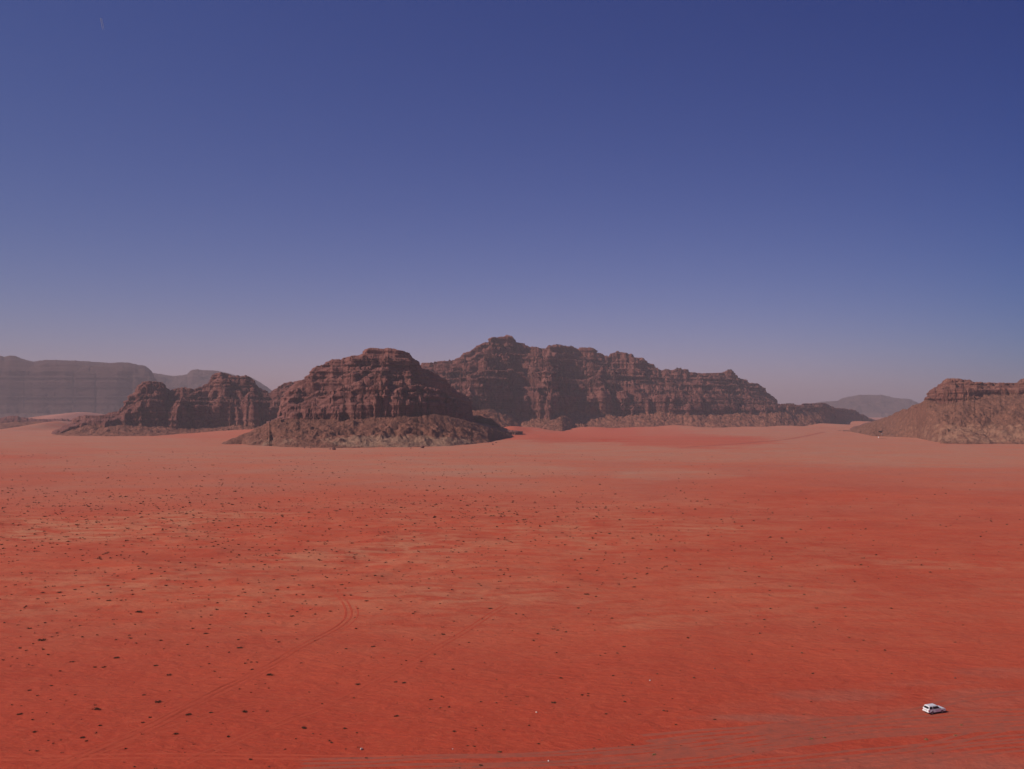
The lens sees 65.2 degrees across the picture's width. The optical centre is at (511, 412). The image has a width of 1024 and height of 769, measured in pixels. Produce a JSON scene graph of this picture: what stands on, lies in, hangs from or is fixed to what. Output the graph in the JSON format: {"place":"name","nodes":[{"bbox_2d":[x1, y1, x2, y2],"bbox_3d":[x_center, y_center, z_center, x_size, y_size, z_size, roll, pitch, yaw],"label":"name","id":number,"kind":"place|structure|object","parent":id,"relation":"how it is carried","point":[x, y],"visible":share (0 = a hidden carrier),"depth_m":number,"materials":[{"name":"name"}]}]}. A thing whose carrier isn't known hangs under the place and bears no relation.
{"place":"outdoors","nodes":[
{"label":"outdoors","id":0,"kind":"place"},
{"bbox_2d":[0,356,156,417],"bbox_3d":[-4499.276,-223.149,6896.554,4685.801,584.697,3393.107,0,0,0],"label":"mountain","id":1,"kind":"structure","parent":0,"point":[28,389],"depth_m":6005.31,"materials":[{"name":"stone"}]},
{"bbox_2d":[153,369,271,392],"bbox_3d":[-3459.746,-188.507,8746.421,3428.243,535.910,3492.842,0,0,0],"label":"mountain","id":2,"kind":"structure","parent":0,"point":[195,378],"depth_m":8147.61,"materials":[{"name":"stone"}]},
{"bbox_2d":[0,412,1023,768],"bbox_3d":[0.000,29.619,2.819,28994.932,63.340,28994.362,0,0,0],"label":"ground","id":3,"kind":"structure","parent":0,"point":[660,624],"depth_m":263.18,"materials":[{"name":"red sand"}]},
{"bbox_2d":[0,416,71,428],"bbox_3d":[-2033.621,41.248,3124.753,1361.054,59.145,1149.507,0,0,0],"label":"rock hill","id":4,"kind":"structure","parent":3,"relation":"on","point":[11,422],"depth_m":2961.06,"materials":[{"name":"stone"}]},
{"bbox_2d":[55,665,277,768],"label":"tyre track","id":5,"kind":"structure","parent":3,"relation":"on","point":[166,717],"depth_m":154.67,"materials":[{"name":"red sand"}]},
{"bbox_2d":[51,372,295,435],"bbox_3d":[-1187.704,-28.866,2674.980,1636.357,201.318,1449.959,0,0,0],"label":"rock hill","id":6,"kind":"structure","parent":3,"relation":"on","point":[220,401],"depth_m":2372.65,"materials":[{"name":"stone"}]},
{"bbox_2d":[106,701,263,750],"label":"tyre track","id":7,"kind":"structure","parent":3,"relation":"on","point":[183,725],"depth_m":153.29,"materials":[{"name":"red sand"}]},
{"bbox_2d":[38,588,352,768],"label":"tyre track","id":8,"kind":"structure","parent":3,"relation":"on","point":[344,606],"depth_m":168.35,"materials":[{"name":"red sand"}]},
{"bbox_2d":[0,753,462,760],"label":"tyre track","id":9,"kind":"structure","parent":3,"relation":"on","point":[214,757],"depth_m":138.38,"materials":[{"name":"red sand"}]},
{"bbox_2d":[176,606,507,766],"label":"tyre track","id":10,"kind":"structure","parent":3,"relation":"on","point":[340,697],"depth_m":166.28,"materials":[{"name":"red sand"}]},
{"bbox_2d":[339,606,358,629],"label":"tyre track","id":11,"kind":"structure","parent":3,"relation":"on","point":[354,619],"depth_m":234.26,"materials":[{"name":"red sand"}]},
{"bbox_2d":[222,348,522,447],"bbox_3d":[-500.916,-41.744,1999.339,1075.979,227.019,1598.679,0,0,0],"label":"rock hill","id":12,"kind":"structure","parent":3,"relation":"on","point":[376,397],"depth_m":1596.97,"materials":[{"name":"stone"}]},
{"bbox_2d":[296,740,702,768],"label":"tyre track","id":13,"kind":"structure","parent":3,"relation":"on","point":[509,755],"depth_m":138.47,"materials":[{"name":"red sand"}]},
{"bbox_2d":[0,451,1022,768],"bbox_3d":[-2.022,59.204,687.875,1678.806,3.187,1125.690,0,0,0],"label":"distant scrub","id":14,"kind":"object","parent":3,"relation":"on","point":[358,541],"visible":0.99,"depth_m":409.45,"materials":[{"name":"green plant"}]},
{"bbox_2d":[421,335,874,430],"bbox_3d":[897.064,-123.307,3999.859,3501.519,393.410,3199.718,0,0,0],"label":"rock hill","id":15,"kind":"structure","parent":3,"relation":"on","point":[506,380],"depth_m":3046.38,"materials":[{"name":"stone"}]},
{"bbox_2d":[600,721,858,768],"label":"tyre track","id":16,"kind":"structure","parent":3,"relation":"on","point":[720,755],"depth_m":142.74,"materials":[{"name":"red sand"}]},
{"bbox_2d":[682,432,823,447],"bbox_3d":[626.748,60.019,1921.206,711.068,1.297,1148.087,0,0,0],"label":"tyre track","id":17,"kind":"structure","parent":3,"relation":"on","point":[762,441],"depth_m":1644.76,"materials":[{"name":"brown sand"}]},
{"bbox_2d":[641,708,1023,758],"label":"tyre track","id":18,"kind":"structure","parent":3,"relation":"on","point":[928,730],"depth_m":151.41,"materials":[{"name":"red sand"}]},
{"bbox_2d":[681,734,1023,768],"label":"tyre track","id":19,"kind":"structure","parent":3,"relation":"on","point":[878,757],"depth_m":140.34,"materials":[{"name":"red sand"}]},
{"bbox_2d":[746,690,1023,732],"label":"tyre track","id":20,"kind":"structure","parent":3,"relation":"on","point":[937,702],"depth_m":160.74,"materials":[{"name":"red sand"}]},
{"bbox_2d":[838,378,1023,443],"bbox_3d":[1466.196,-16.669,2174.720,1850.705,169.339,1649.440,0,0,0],"label":"rock hill","id":21,"kind":"structure","parent":3,"relation":"on","point":[953,411],"depth_m":1777.02,"materials":[{"name":"stone"}]},
{"bbox_2d":[922,703,945,714],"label":"white wagon","id":22,"kind":"object","parent":3,"relation":"on","point":[931,708],"visible":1,"depth_m":159.94,"materials":[{"name":"paint"}]},
{"bbox_2d":[891,721,1023,756],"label":"tyre track","id":23,"kind":"structure","parent":3,"relation":"on","point":[947,738],"depth_m":147.21,"materials":[{"name":"red sand"}]},
{"bbox_2d":[0,0,1023,404],"label":"sky","id":24,"kind":"structure","parent":0,"point":[810,201],"materials":[{"name":"blue"}]},
{"bbox_2d":[816,395,918,416],"bbox_3d":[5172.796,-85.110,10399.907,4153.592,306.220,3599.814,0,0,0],"label":"mountain","id":25,"kind":"structure","parent":0,"point":[876,406],"depth_m":10032.17,"materials":[{"name":"stone"}]}
]}

